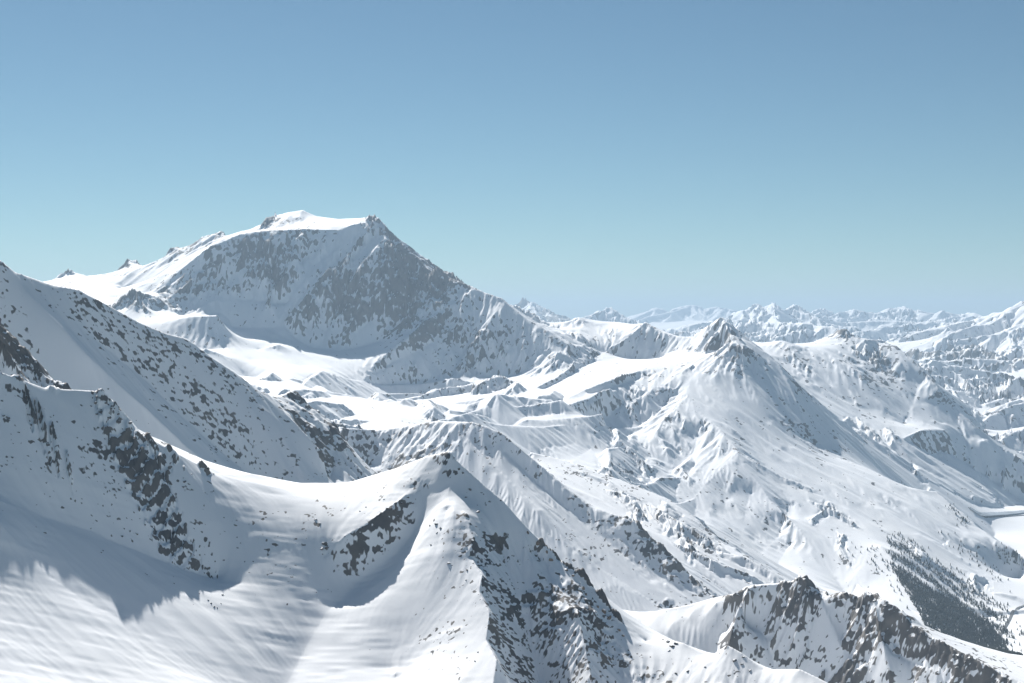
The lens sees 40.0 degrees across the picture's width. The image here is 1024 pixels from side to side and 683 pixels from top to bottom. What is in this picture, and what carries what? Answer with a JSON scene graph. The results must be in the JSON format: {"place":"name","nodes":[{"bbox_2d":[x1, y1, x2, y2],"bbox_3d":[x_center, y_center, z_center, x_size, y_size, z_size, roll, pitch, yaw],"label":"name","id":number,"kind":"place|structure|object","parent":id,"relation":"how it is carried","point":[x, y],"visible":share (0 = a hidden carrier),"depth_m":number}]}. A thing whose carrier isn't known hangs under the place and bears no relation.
{"place":"outdoors","nodes":[
{"label":"outdoors","id":0,"kind":"place"},
{"bbox_2d":[0,325,194,455],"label":"rocky crest","id":1,"kind":"object","parent":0,"point":[16,358],"visible":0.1,"depth_m":1622.27},
{"bbox_2d":[0,260,376,482],"bbox_3d":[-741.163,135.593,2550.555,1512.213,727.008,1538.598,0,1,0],"label":"shaded ridge","id":2,"kind":"structure","parent":0,"point":[184,394],"depth_m":2501.67},
{"bbox_2d":[0,372,448,682],"bbox_3d":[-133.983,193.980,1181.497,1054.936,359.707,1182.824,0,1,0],"label":"snow slope","id":3,"kind":"structure","parent":0,"point":[77,605],"depth_m":1322.30},
{"bbox_2d":[44,210,581,454],"bbox_3d":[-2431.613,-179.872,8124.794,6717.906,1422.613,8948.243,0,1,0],"label":"mountain","id":4,"kind":"structure","parent":0,"point":[354,323],"depth_m":8738.28},
{"bbox_2d":[0,0,1023,318],"label":"sky","id":5,"kind":"structure","parent":0,"point":[572,159]},
{"bbox_2d":[341,421,719,611],"bbox_3d":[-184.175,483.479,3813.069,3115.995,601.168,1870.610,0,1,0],"label":"ribbed ridge","id":6,"kind":"structure","parent":0,"point":[627,563],"depth_m":3826.16},
{"bbox_2d":[513,297,573,321],"bbox_3d":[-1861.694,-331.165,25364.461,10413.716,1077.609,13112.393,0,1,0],"label":"pinnacle mountain","id":7,"kind":"structure","parent":0,"point":[544,314],"depth_m":29333.37},
{"bbox_2d":[262,451,826,682],"bbox_3d":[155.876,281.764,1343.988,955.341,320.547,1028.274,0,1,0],"label":"snow peak","id":8,"kind":"structure","parent":0,"point":[517,606],"depth_m":1364.13},
{"bbox_2d":[582,307,668,332],"bbox_3d":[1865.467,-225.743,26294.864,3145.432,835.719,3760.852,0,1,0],"label":"pointed peak","id":9,"kind":"structure","parent":0,"point":[610,314],"depth_m":26098.87},
{"bbox_2d":[627,305,737,329],"bbox_3d":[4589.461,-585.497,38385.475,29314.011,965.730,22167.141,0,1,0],"label":"table mountain","id":10,"kind":"structure","parent":0,"point":[679,317],"depth_m":44964.81},
{"bbox_2d":[389,305,1013,639],"bbox_3d":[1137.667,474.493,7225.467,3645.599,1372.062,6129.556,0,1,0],"label":"branching mountain","id":11,"kind":"structure","parent":0,"point":[724,426],"depth_m":7143.56},
{"bbox_2d":[885,532,1021,654],"bbox_3d":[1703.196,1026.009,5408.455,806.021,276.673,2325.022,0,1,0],"label":"wood","id":12,"kind":"object","parent":11,"relation":"on","point":[966,634],"visible":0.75,"depth_m":5704.70},
{"bbox_2d":[663,303,861,333],"bbox_3d":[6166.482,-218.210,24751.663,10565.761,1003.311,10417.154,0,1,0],"label":"twin summits","id":13,"kind":"structure","parent":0,"point":[775,315],"depth_m":27018.60},
{"bbox_2d":[529,452,1023,656],"bbox_3d":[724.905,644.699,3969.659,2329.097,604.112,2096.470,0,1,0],"label":"ridge","id":14,"kind":"structure","parent":0,"point":[717,561],"depth_m":4344.26},
{"bbox_2d":[734,319,859,342],"bbox_3d":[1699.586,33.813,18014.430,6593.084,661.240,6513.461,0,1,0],"label":"range","id":15,"kind":"structure","parent":0,"point":[753,330],"depth_m":19474.22},
{"bbox_2d":[752,340,864,403],"bbox_3d":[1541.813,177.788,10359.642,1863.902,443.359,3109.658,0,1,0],"label":"snow slope","id":16,"kind":"structure","parent":0,"point":[824,369],"depth_m":9735.40},
{"bbox_2d":[622,575,1023,682],"bbox_3d":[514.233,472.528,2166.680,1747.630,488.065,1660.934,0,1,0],"label":"rocky hill","id":17,"kind":"structure","parent":0,"point":[841,637],"depth_m":2541.93},
{"bbox_2d":[649,319,1017,385],"bbox_3d":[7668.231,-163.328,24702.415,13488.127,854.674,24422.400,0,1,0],"label":"distant mountains","id":18,"kind":"structure","parent":0,"point":[954,366],"depth_m":13970.68},
{"bbox_2d":[811,306,982,341],"bbox_3d":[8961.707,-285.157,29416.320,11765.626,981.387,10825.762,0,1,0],"label":"mountain range","id":19,"kind":"structure","parent":0,"point":[885,325],"depth_m":31356.30},
{"bbox_2d":[796,329,1023,513],"bbox_3d":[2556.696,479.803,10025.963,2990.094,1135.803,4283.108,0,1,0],"label":"steep ridge","id":20,"kind":"structure","parent":0,"point":[904,413],"depth_m":9150.30},
{"bbox_2d":[890,327,989,352],"bbox_3d":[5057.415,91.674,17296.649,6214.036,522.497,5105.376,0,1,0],"label":"round hill","id":21,"kind":"structure","parent":0,"point":[909,345],"depth_m":18366.39},
{"bbox_2d":[886,301,1023,352],"bbox_3d":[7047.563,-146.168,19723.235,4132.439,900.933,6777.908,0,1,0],"label":"snowy range","id":22,"kind":"structure","parent":0,"point":[999,331],"depth_m":18064.83},
{"bbox_2d":[904,347,1023,452],"bbox_3d":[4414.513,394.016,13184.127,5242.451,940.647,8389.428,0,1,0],"label":"snow plateau","id":23,"kind":"structure","parent":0,"point":[993,410],"depth_m":12091.21},
{"bbox_2d":[921,454,1023,655],"bbox_3d":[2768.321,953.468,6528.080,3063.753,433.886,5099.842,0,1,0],"label":"valley floor","id":24,"kind":"structure","parent":0,"point":[1009,528],"depth_m":7409.01},
{"bbox_2d":[970,507,1023,515],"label":"river","id":25,"kind":"structure","parent":0,"point":[996,513],"depth_m":8147.16},
{"bbox_2d":[999,605,1023,637],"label":"winding road","id":26,"kind":"structure","parent":0,"point":[1010,617],"depth_m":5754.24}
]}

